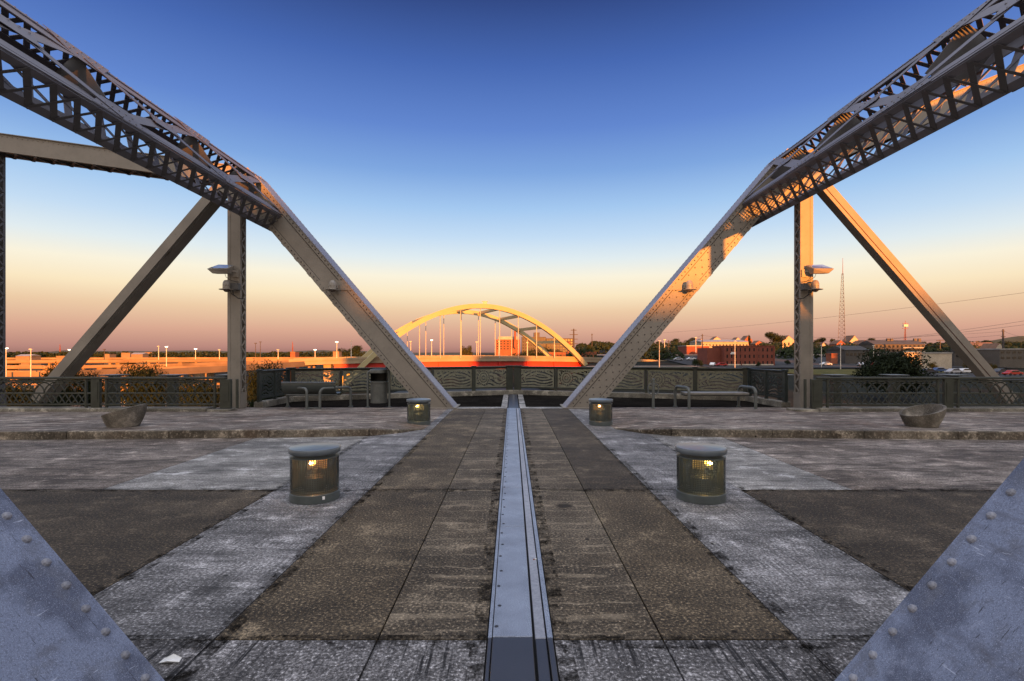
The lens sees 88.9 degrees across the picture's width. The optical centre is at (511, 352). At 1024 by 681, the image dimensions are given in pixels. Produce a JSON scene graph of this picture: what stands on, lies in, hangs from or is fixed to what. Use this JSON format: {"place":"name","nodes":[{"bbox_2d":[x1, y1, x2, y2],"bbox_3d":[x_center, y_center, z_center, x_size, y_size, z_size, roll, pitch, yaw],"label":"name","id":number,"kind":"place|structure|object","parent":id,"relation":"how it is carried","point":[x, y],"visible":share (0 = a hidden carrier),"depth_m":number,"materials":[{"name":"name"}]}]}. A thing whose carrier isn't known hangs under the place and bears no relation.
{"place":"outdoors","nodes":[
{"label":"outdoors","id":0,"kind":"place"},
{"bbox_2d":[0,407,446,430],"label":"pavement","id":1,"kind":"structure","parent":0,"point":[308,418],"depth_m":12.92,"materials":[{"name":"concrete"}]},
{"bbox_2d":[0,406,237,411],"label":"parapet kerb","id":2,"kind":"structure","parent":1,"relation":"on","point":[103,409],"depth_m":15.24,"materials":[{"name":"concrete"}]},
{"bbox_2d":[98,374,129,405],"bbox_3d":[-13.950,1.558,18.300,0.640,1.585,0.640,0,0,0],"label":"pilaster","id":3,"kind":"object","parent":2,"relation":"on","point":[113,389],"visible":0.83,"depth_m":18.17,"materials":[{"name":"grey paint"}]},
{"bbox_2d":[0,377,238,407],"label":"ornate railing","id":4,"kind":"object","parent":2,"relation":"on","point":[96,392],"visible":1,"depth_m":15.47,"materials":[{"name":"metal"}]},
{"bbox_2d":[158,374,186,405],"bbox_3d":[-11.900,1.558,18.300,0.640,1.585,0.640,0,0,0],"label":"pilaster","id":5,"kind":"object","parent":2,"relation":"on","point":[171,389],"visible":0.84,"depth_m":18.17,"materials":[{"name":"grey paint"}]},
{"bbox_2d":[101,404,146,427],"bbox_3d":[-8.483,1.373,11.422,0.815,0.485,0.852,0,0,0],"label":"concrete planter","id":6,"kind":"object","parent":1,"relation":"on","point":[132,416],"visible":0.98,"depth_m":11.15,"materials":[{"name":"concrete"}]},
{"bbox_2d":[366,369,390,407],"bbox_3d":[-4.271,1.130,16.702,0.636,1.240,0.636,0,0,45],"label":"litter bin","id":7,"kind":"object","parent":1,"relation":"on","point":[378,381],"visible":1,"depth_m":16.60,"materials":[{"name":"black metal"}]},
{"bbox_2d":[406,398,430,424],"bbox_3d":[-2.270,1.430,12.700,0.590,0.640,0.590,0,0,0],"label":"bollard light","id":8,"kind":"object","parent":1,"relation":"on","point":[420,415],"visible":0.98,"depth_m":12.50,"materials":[{"name":"paint"}]},
{"bbox_2d":[53,352,479,355],"bbox_3d":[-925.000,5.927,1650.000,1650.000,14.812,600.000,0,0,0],"label":"hills","id":9,"kind":"structure","parent":0,"point":[416,354],"depth_m":1462.81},
{"bbox_2d":[31,350,521,353],"bbox_3d":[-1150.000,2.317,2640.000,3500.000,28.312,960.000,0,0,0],"label":"hills","id":10,"kind":"structure","parent":0,"point":[316,351],"depth_m":2373.84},
{"bbox_2d":[394,387,539,392],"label":"river","id":11,"kind":"structure","parent":0,"point":[477,389],"depth_m":265.64,"materials":[{"name":"black liquid"}]},
{"bbox_2d":[0,0,1023,352],"label":"sky","id":12,"kind":"structure","parent":0,"point":[556,163],"materials":[{"name":"blue"}]},
{"bbox_2d":[6,348,1023,406],"bbox_3d":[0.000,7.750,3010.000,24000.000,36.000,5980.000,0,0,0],"label":"ground","id":13,"kind":"structure","parent":0,"point":[843,389],"depth_m":133.40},
{"bbox_2d":[6,379,42,405],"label":"tree","id":14,"kind":"object","parent":13,"relation":"on","point":[18,389],"visible":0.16,"depth_m":91.32,"materials":[{"name":"green plant"}]},
{"bbox_2d":[16,354,40,370],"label":"building","id":15,"kind":"structure","parent":13,"relation":"on","point":[27,357],"depth_m":331.10,"materials":[{"name":"concrete"}]},
{"bbox_2d":[32,361,84,405],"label":"tree","id":16,"kind":"object","parent":13,"relation":"on","point":[68,389],"visible":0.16,"depth_m":103.96,"materials":[{"name":"green plant"}]},
{"bbox_2d":[73,370,104,405],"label":"tree","id":17,"kind":"object","parent":13,"relation":"on","point":[93,374],"visible":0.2,"depth_m":111.20,"materials":[{"name":"green plant"}]},
{"bbox_2d":[7,360,268,383],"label":"highway ramp","id":18,"kind":"structure","parent":13,"relation":"on","point":[12,367],"depth_m":215.22,"materials":[{"name":"concrete"}]},
{"bbox_2d":[116,361,168,405],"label":"tree","id":19,"kind":"object","parent":13,"relation":"on","point":[137,372],"visible":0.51,"depth_m":93.69,"materials":[{"name":"green plant"}]},
{"bbox_2d":[7,359,288,379],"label":"elevated highway","id":20,"kind":"structure","parent":13,"relation":"on","point":[19,362],"depth_m":270.94,"materials":[{"name":"concrete"}]},
{"bbox_2d":[7,360,288,382],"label":"highway ramp","id":21,"kind":"structure","parent":13,"relation":"on","point":[22,374],"depth_m":151.16,"materials":[{"name":"concrete"}]},
{"bbox_2d":[7,357,322,369],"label":"elevated highway","id":22,"kind":"structure","parent":13,"relation":"on","point":[142,358],"depth_m":403.42,"materials":[{"name":"concrete"}]},
{"bbox_2d":[7,351,364,357],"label":"woods","id":23,"kind":"object","parent":13,"relation":"on","point":[162,354],"visible":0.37,"depth_m":671.38,"materials":[{"name":"green plant"}]},
{"bbox_2d":[80,361,316,397],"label":"highway ramp","id":24,"kind":"structure","parent":13,"relation":"on","point":[201,370],"depth_m":155.69,"materials":[{"name":"concrete"}]},
{"bbox_2d":[179,379,219,406],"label":"tree","id":25,"kind":"object","parent":13,"relation":"on","point":[199,389],"visible":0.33,"depth_m":90.60,"materials":[{"name":"green plant"}]},
{"bbox_2d":[246,359,284,406],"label":"tree","id":26,"kind":"object","parent":13,"relation":"on","point":[252,392],"visible":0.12,"depth_m":88.76,"materials":[{"name":"green plant"}]},
{"bbox_2d":[289,301,665,389],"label":"arch bridge","id":27,"kind":"structure","parent":13,"relation":"on","point":[370,358],"depth_m":223.93,"materials":[{"name":"beige paint"}]},
{"bbox_2d":[496,337,519,368],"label":"building","id":28,"kind":"structure","parent":13,"relation":"on","point":[505,345],"depth_m":430.00,"materials":[{"name":"orange brick"}]},
{"bbox_2d":[521,332,545,354],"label":"building","id":29,"kind":"structure","parent":13,"relation":"on","point":[530,345],"depth_m":460.00,"materials":[{"name":"concrete"}]},
{"bbox_2d":[546,338,572,353],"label":"building","id":30,"kind":"structure","parent":13,"relation":"on","point":[559,346],"depth_m":470.00,"materials":[{"name":"concrete"}]},
{"bbox_2d":[678,345,709,353],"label":"building","id":31,"kind":"structure","parent":13,"relation":"on","point":[687,349],"depth_m":300.00,"materials":[{"name":"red brick"}]},
{"bbox_2d":[690,340,747,347],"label":"building","id":32,"kind":"structure","parent":13,"relation":"on","point":[711,343],"depth_m":330.00,"materials":[{"name":"metal"}]},
{"bbox_2d":[697,346,774,364],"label":"building","id":33,"kind":"structure","parent":13,"relation":"on","point":[744,355],"depth_m":220.00,"materials":[{"name":"red brick"}]},
{"bbox_2d":[764,331,785,342],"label":"tree","id":34,"kind":"object","parent":13,"relation":"on","point":[774,337],"visible":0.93,"depth_m":426.94,"materials":[{"name":"green plant"}]},
{"bbox_2d":[780,335,793,347],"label":"house","id":35,"kind":"structure","parent":13,"relation":"on","point":[788,340],"depth_m":430.00,"materials":[{"name":"brown"}]},
{"bbox_2d":[567,341,1023,359],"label":"hillside woods","id":36,"kind":"object","parent":13,"relation":"on","point":[665,353],"visible":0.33,"depth_m":304.58,"materials":[{"name":"green plant"}]},
{"bbox_2d":[825,353,837,363],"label":"building","id":37,"kind":"structure","parent":13,"relation":"on","point":[832,358],"depth_m":228.00,"materials":[{"name":"orange brick"}]},
{"bbox_2d":[662,356,1017,367],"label":"parking lot","id":38,"kind":"structure","parent":13,"relation":"on","point":[780,363],"depth_m":216.73,"materials":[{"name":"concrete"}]},
{"bbox_2d":[838,266,844,340],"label":"radio mast","id":39,"kind":"object","parent":13,"relation":"on","point":[842,274],"visible":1,"depth_m":399.99,"materials":[{"name":"metal"}]},
{"bbox_2d":[826,346,868,363],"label":"building","id":40,"kind":"structure","parent":13,"relation":"on","point":[849,354],"depth_m":230.00,"materials":[{"name":"grey concrete"}]},
{"bbox_2d":[842,335,857,343],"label":"house","id":41,"kind":"structure","parent":13,"relation":"on","point":[851,338],"depth_m":401.45,"materials":[{"name":"brown"}]},
{"bbox_2d":[858,338,924,352],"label":"building","id":42,"kind":"structure","parent":13,"relation":"on","point":[901,345],"depth_m":300.00,"materials":[{"name":"beige concrete"}]},
{"bbox_2d":[852,347,940,396],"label":"tree","id":43,"kind":"object","parent":13,"relation":"on","point":[900,362],"visible":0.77,"depth_m":89.63,"materials":[{"name":"green plant"}]},
{"bbox_2d":[886,352,952,368],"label":"building","id":44,"kind":"structure","parent":13,"relation":"on","point":[943,359],"depth_m":190.00,"materials":[{"name":"concrete"}]},
{"bbox_2d":[952,352,964,365],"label":"building","id":45,"kind":"structure","parent":13,"relation":"on","point":[957,360],"depth_m":210.00,"materials":[{"name":"grey concrete"}]},
{"bbox_2d":[920,373,1023,381],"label":"parking lot","id":46,"kind":"structure","parent":13,"relation":"on","point":[1000,375],"depth_m":143.40,"materials":[{"name":"asphalt"}]},
{"bbox_2d":[1002,370,1023,375],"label":"parked car","id":47,"kind":"object","parent":46,"relation":"on","point":[1011,372],"visible":1,"depth_m":139.14,"materials":[{"name":"red paint"}]},
{"bbox_2d":[979,343,1001,348],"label":"house","id":48,"kind":"structure","parent":13,"relation":"on","point":[990,345],"depth_m":263.58,"materials":[{"name":"grey"}]},
{"bbox_2d":[976,348,1023,367],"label":"building","id":49,"kind":"structure","parent":13,"relation":"on","point":[1006,357],"depth_m":200.00,"materials":[{"name":"concrete"}]},
{"bbox_2d":[269,395,774,407],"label":"overlook floor","id":50,"kind":"structure","parent":0,"point":[497,400],"depth_m":18.64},
{"bbox_2d":[254,396,293,406],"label":"parapet kerb","id":51,"kind":"structure","parent":50,"relation":"on","point":[272,402],"depth_m":17.53,"materials":[{"name":"concrete"}]},
{"bbox_2d":[256,367,290,401],"bbox_3d":[-8.160,1.075,17.935,0.150,1.070,2.232,0,0,2],"label":"overlook railing","id":52,"kind":"object","parent":51,"relation":"on","point":[285,373],"visible":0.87,"depth_m":17.72,"materials":[{"name":"metal"}]},
{"bbox_2d":[281,382,352,408],"bbox_3d":[-6.264,1.334,16.559,2.198,0.832,0.969,0,0,0],"label":"backed bench","id":53,"kind":"object","parent":50,"relation":"on","point":[307,389],"visible":0.99,"depth_m":16.48,"materials":[{"name":"paint"}]},
{"bbox_2d":[293,390,513,401],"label":"parapet kerb","id":54,"kind":"structure","parent":50,"relation":"on","point":[408,395],"depth_m":20.42,"materials":[{"name":"concrete"}]},
{"bbox_2d":[291,365,513,394],"bbox_3d":[-4.035,1.075,20.725,8.816,1.070,0.150,0,0,-22],"label":"overlook railing","id":55,"kind":"object","parent":54,"relation":"on","point":[474,381],"visible":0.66,"depth_m":21.13,"materials":[{"name":"metal"}]},
{"bbox_2d":[514,390,744,400],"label":"parapet kerb","id":56,"kind":"structure","parent":50,"relation":"on","point":[612,394],"depth_m":20.55,"materials":[{"name":"concrete"}]},
{"bbox_2d":[514,365,746,392],"bbox_3d":[4.425,1.075,20.875,9.199,1.070,0.150,0,0,19],"label":"overlook railing","id":57,"kind":"object","parent":56,"relation":"on","point":[695,376],"visible":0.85,"depth_m":20.53,"materials":[{"name":"metal"}]},
{"bbox_2d":[745,396,790,406],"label":"parapet kerb","id":58,"kind":"structure","parent":50,"relation":"on","point":[771,402],"depth_m":17.64,"materials":[{"name":"concrete"}]},
{"bbox_2d":[747,367,788,401],"bbox_3d":[8.815,1.075,18.085,0.150,1.070,2.532,0,0,-2],"label":"overlook railing","id":59,"kind":"object","parent":58,"relation":"on","point":[765,382],"visible":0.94,"depth_m":17.88,"materials":[{"name":"metal"}]},
{"bbox_2d":[483,409,669,680],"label":"deck base","id":60,"kind":"object","parent":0,"point":[535,660],"depth_m":3.91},
{"bbox_2d":[0,430,72,447],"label":"deck","id":61,"kind":"structure","parent":60,"relation":"on","point":[5,443],"depth_m":10.16,"materials":[{"name":"concrete"}]},
{"bbox_2d":[0,438,254,489],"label":"deck","id":62,"kind":"structure","parent":60,"relation":"on","point":[76,464],"depth_m":8.54,"materials":[{"name":"concrete"}]},
{"bbox_2d":[3,490,274,595],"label":"deck","id":63,"kind":"structure","parent":60,"relation":"on","point":[95,540],"depth_m":5.41,"materials":[{"name":"concrete"}]},
{"bbox_2d":[130,640,211,680],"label":"deck","id":64,"kind":"structure","parent":60,"relation":"on","point":[156,653],"depth_m":3.06,"materials":[{"name":"grey concrete"}]},
{"bbox_2d":[159,654,181,662],"bbox_3d":[-1.930,1.732,2.949,0.110,0.029,0.054,0,0,0],"label":"paper scrap","id":65,"kind":"object","parent":64,"relation":"on","point":[173,658],"visible":1,"depth_m":2.95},
{"bbox_2d":[0,428,424,439],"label":"kerb","id":66,"kind":"structure","parent":60,"relation":"on","point":[159,434],"depth_m":10.66,"materials":[{"name":"concrete"}]},
{"bbox_2d":[0,0,459,680],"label":"bridge truss","id":67,"kind":"object","parent":60,"relation":"on","point":[58,622],"visible":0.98,"depth_m":11.17,"materials":[{"name":"metal"}]},
{"bbox_2d":[208,264,238,281],"bbox_3d":[-8.854,-2.466,16.004,0.863,0.526,0.379,0,0,-29],"label":"floodlight","id":68,"kind":"object","parent":67,"relation":"attached to","point":[223,269],"visible":1,"depth_m":15.94,"materials":[{"name":"grey"}]},
{"bbox_2d":[219,280,244,298],"bbox_3d":[-8.673,-1.955,16.080,0.683,0.580,0.430,0,0,0],"label":"security camera","id":69,"kind":"object","parent":67,"relation":"attached to","point":[227,286],"visible":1,"depth_m":16.09,"materials":[{"name":"grey"}]},
{"bbox_2d":[325,280,338,291],"bbox_3d":[-5.562,-2.058,16.163,0.430,0.380,0.435,0,0,0],"label":"security camera","id":70,"kind":"object","parent":67,"relation":"attached to","point":[333,286],"visible":1,"depth_m":16.08,"materials":[{"name":"grey"}]},
{"bbox_2d":[93,490,368,641],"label":"deck","id":71,"kind":"structure","parent":60,"relation":"on","point":[209,581],"depth_m":4.17,"materials":[{"name":"grey concrete"}]},
{"bbox_2d":[288,442,340,504],"bbox_3d":[-2.370,1.430,6.270,0.590,0.640,0.590,0,0,0],"label":"bollard light","id":72,"kind":"object","parent":71,"relation":"on","point":[319,484],"visible":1,"depth_m":6.08,"materials":[{"name":"paint"}]},
{"bbox_2d":[102,436,367,489],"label":"deck","id":73,"kind":"structure","parent":60,"relation":"on","point":[258,464],"depth_m":7.81,"materials":[{"name":"concrete"}]},
{"bbox_2d":[177,640,375,680],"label":"deck","id":74,"kind":"structure","parent":60,"relation":"on","point":[286,660],"depth_m":2.96,"materials":[{"name":"grey concrete"}]},
{"bbox_2d":[215,490,446,643],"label":"deck","id":75,"kind":"structure","parent":60,"relation":"on","point":[347,578],"depth_m":4.06,"materials":[{"name":"concrete"}]},
{"bbox_2d":[276,409,452,489],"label":"deck","id":76,"kind":"structure","parent":60,"relation":"on","point":[366,463],"depth_m":8.79,"materials":[{"name":"grey concrete"}]},
{"bbox_2d":[360,640,485,680],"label":"deck","id":77,"kind":"structure","parent":60,"relation":"on","point":[422,660],"depth_m":2.96,"materials":[{"name":"grey concrete"}]},
{"bbox_2d":[370,408,485,490],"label":"deck","id":78,"kind":"structure","parent":60,"relation":"on","point":[433,460],"depth_m":8.71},
{"bbox_2d":[379,490,499,643],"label":"deck","id":79,"kind":"structure","parent":60,"relation":"on","point":[449,577],"depth_m":4.06,"materials":[{"name":"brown concrete"}]},
{"bbox_2d":[448,408,506,489],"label":"deck","id":80,"kind":"structure","parent":60,"relation":"on","point":[478,469],"depth_m":8.71,"materials":[{"name":"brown concrete"}]},
{"bbox_2d":[26,412,989,680],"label":"deck dirt","id":81,"kind":"structure","parent":60,"relation":"on","point":[190,672],"depth_m":3.49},
{"bbox_2d":[485,394,558,680],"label":"expansion joint","id":82,"kind":"object","parent":60,"relation":"on","point":[511,657],"visible":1,"depth_m":3.86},
{"bbox_2d":[520,408,582,489],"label":"deck","id":83,"kind":"structure","parent":60,"relation":"on","point":[549,464],"depth_m":8.71,"materials":[{"name":"grey concrete"}]},
{"bbox_2d":[542,408,646,489],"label":"deck","id":84,"kind":"structure","parent":60,"relation":"on","point":[595,464],"depth_m":8.71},
{"bbox_2d":[532,490,661,639],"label":"deck","id":85,"kind":"structure","parent":60,"relation":"on","point":[593,583],"depth_m":4.06,"materials":[{"name":"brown concrete"}]},
{"bbox_2d":[554,640,682,680],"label":"deck","id":86,"kind":"structure","parent":60,"relation":"on","point":[640,660],"depth_m":2.96,"materials":[{"name":"grey concrete"}]},
{"bbox_2d":[569,409,739,490],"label":"deck","id":87,"kind":"structure","parent":60,"relation":"on","point":[651,460],"depth_m":8.96,"materials":[{"name":"grey concrete"}]},
{"bbox_2d":[588,398,612,425],"bbox_3d":[2.160,1.430,12.700,0.590,0.640,0.590,0,0,0],"label":"bollard light","id":88,"kind":"object","parent":87,"relation":"on","point":[602,412],"visible":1,"depth_m":12.49,"materials":[{"name":"paint"}]},
{"bbox_2d":[585,490,796,642],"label":"deck","id":89,"kind":"structure","parent":60,"relation":"on","point":[686,586],"depth_m":4.06,"materials":[{"name":"concrete"}]},
{"bbox_2d":[664,640,835,680],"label":"deck","id":90,"kind":"structure","parent":60,"relation":"on","point":[735,660],"depth_m":2.96,"materials":[{"name":"grey concrete"}]},
{"bbox_2d":[648,434,851,489],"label":"deck","id":91,"kind":"structure","parent":60,"relation":"on","point":[748,468],"depth_m":7.68,"materials":[{"name":"concrete"}]},
{"bbox_2d":[650,490,909,641],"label":"deck","id":92,"kind":"structure","parent":60,"relation":"on","point":[812,586],"depth_m":4.19,"materials":[{"name":"grey concrete"}]},
{"bbox_2d":[675,442,726,504],"bbox_3d":[2.270,1.430,6.270,0.590,0.640,0.590,0,0,0],"label":"bollard light","id":93,"kind":"object","parent":92,"relation":"on","point":[696,484],"visible":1,"depth_m":6.08,"materials":[{"name":"paint"}]},
{"bbox_2d":[560,0,1023,680],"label":"bridge truss","id":94,"kind":"object","parent":60,"relation":"on","point":[956,614],"visible":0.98,"depth_m":9.75,"materials":[{"name":"metal"}]},
{"bbox_2d":[683,280,696,291],"bbox_3d":[5.494,-2.058,16.163,0.430,0.380,0.435,0,0,0],"label":"security camera","id":95,"kind":"object","parent":94,"relation":"attached to","point":[688,286],"visible":1,"depth_m":16.08,"materials":[{"name":"grey"}]},
{"bbox_2d":[797,280,822,298],"bbox_3d":[9.223,-1.955,16.080,0.683,0.580,0.430,0,0,0],"label":"security camera","id":96,"kind":"object","parent":94,"relation":"attached to","point":[813,286],"visible":1,"depth_m":16.09,"materials":[{"name":"grey"}]},
{"bbox_2d":[801,264,833,281],"bbox_3d":[9.374,-2.466,16.004,0.863,0.526,0.379,0,0,29],"label":"floodlight","id":97,"kind":"object","parent":94,"relation":"attached to","point":[817,269],"visible":1,"depth_m":15.96,"materials":[{"name":"grey"}]},
{"bbox_2d":[614,428,1023,439],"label":"kerb","id":98,"kind":"structure","parent":60,"relation":"on","point":[885,434],"depth_m":10.65,"materials":[{"name":"concrete"}]},
{"bbox_2d":[801,640,868,677],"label":"deck","id":99,"kind":"structure","parent":60,"relation":"on","point":[842,655],"depth_m":3.06,"materials":[{"name":"grey concrete"}]},
{"bbox_2d":[741,490,995,590],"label":"deck","id":100,"kind":"structure","parent":60,"relation":"on","point":[905,538],"depth_m":5.47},
{"bbox_2d":[723,437,1023,489],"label":"deck","id":101,"kind":"structure","parent":60,"relation":"on","point":[907,464],"depth_m":8.47,"materials":[{"name":"concrete"}]},
{"bbox_2d":[952,430,1023,447],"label":"deck","id":102,"kind":"structure","parent":60,"relation":"on","point":[1018,443],"depth_m":10.16,"materials":[{"name":"concrete"}]},
{"bbox_2d":[588,407,1023,430],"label":"pavement","id":103,"kind":"structure","parent":0,"point":[711,417],"depth_m":12.93,"materials":[{"name":"concrete"}]},
{"bbox_2d":[648,378,658,407],"bbox_3d":[4.469,1.278,16.500,0.341,0.945,0.148,0,0,21],"label":"cycle hitch","id":104,"kind":"object","parent":103,"relation":"on","point":[653,383],"visible":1,"depth_m":16.47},
{"bbox_2d":[673,385,756,408],"bbox_3d":[6.424,1.397,16.550,2.392,0.706,0.950,0,0,0],"label":"flat bench","id":105,"kind":"object","parent":103,"relation":"on","point":[738,393],"visible":0.99,"depth_m":16.38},
{"bbox_2d":[786,406,1023,411],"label":"parapet kerb","id":106,"kind":"structure","parent":103,"relation":"on","point":[899,408],"depth_m":15.24,"materials":[{"name":"concrete"}]},
{"bbox_2d":[821,374,849,405],"bbox_3d":[11.350,1.558,18.300,0.640,1.585,0.640,0,0,0],"label":"pilaster","id":107,"kind":"object","parent":106,"relation":"on","point":[833,389],"visible":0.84,"depth_m":18.17,"materials":[{"name":"grey paint"}]},
{"bbox_2d":[879,374,909,405],"bbox_3d":[13.400,1.558,18.300,0.640,1.585,0.640,0,0,0],"label":"pilaster","id":108,"kind":"object","parent":106,"relation":"on","point":[892,389],"visible":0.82,"depth_m":18.17,"materials":[{"name":"green paint"}]},
{"bbox_2d":[804,377,1023,407],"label":"ornate railing","id":109,"kind":"object","parent":106,"relation":"on","point":[817,392],"visible":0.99,"depth_m":15.47,"materials":[{"name":"metal"}]},
{"bbox_2d":[936,374,968,405],"bbox_3d":[15.450,1.558,18.300,0.640,1.585,0.640,0,0,0],"label":"pilaster","id":110,"kind":"object","parent":106,"relation":"on","point":[952,375],"visible":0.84,"depth_m":18.17,"materials":[{"name":"green paint"}]},
{"bbox_2d":[899,404,946,427],"bbox_3d":[8.985,1.373,11.421,0.815,0.485,0.854,0,0,0],"label":"concrete planter","id":111,"kind":"object","parent":103,"relation":"on","point":[927,416],"visible":0.98,"depth_m":11.30,"materials":[{"name":"concrete"}]},
{"bbox_2d":[774,369,1023,374],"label":"lawn","id":112,"kind":"structure","parent":0,"point":[832,371],"depth_m":168.89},
{"bbox_2d":[944,336,1023,346],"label":"hills","id":113,"kind":"structure","parent":0,"point":[1017,339],"depth_m":615.13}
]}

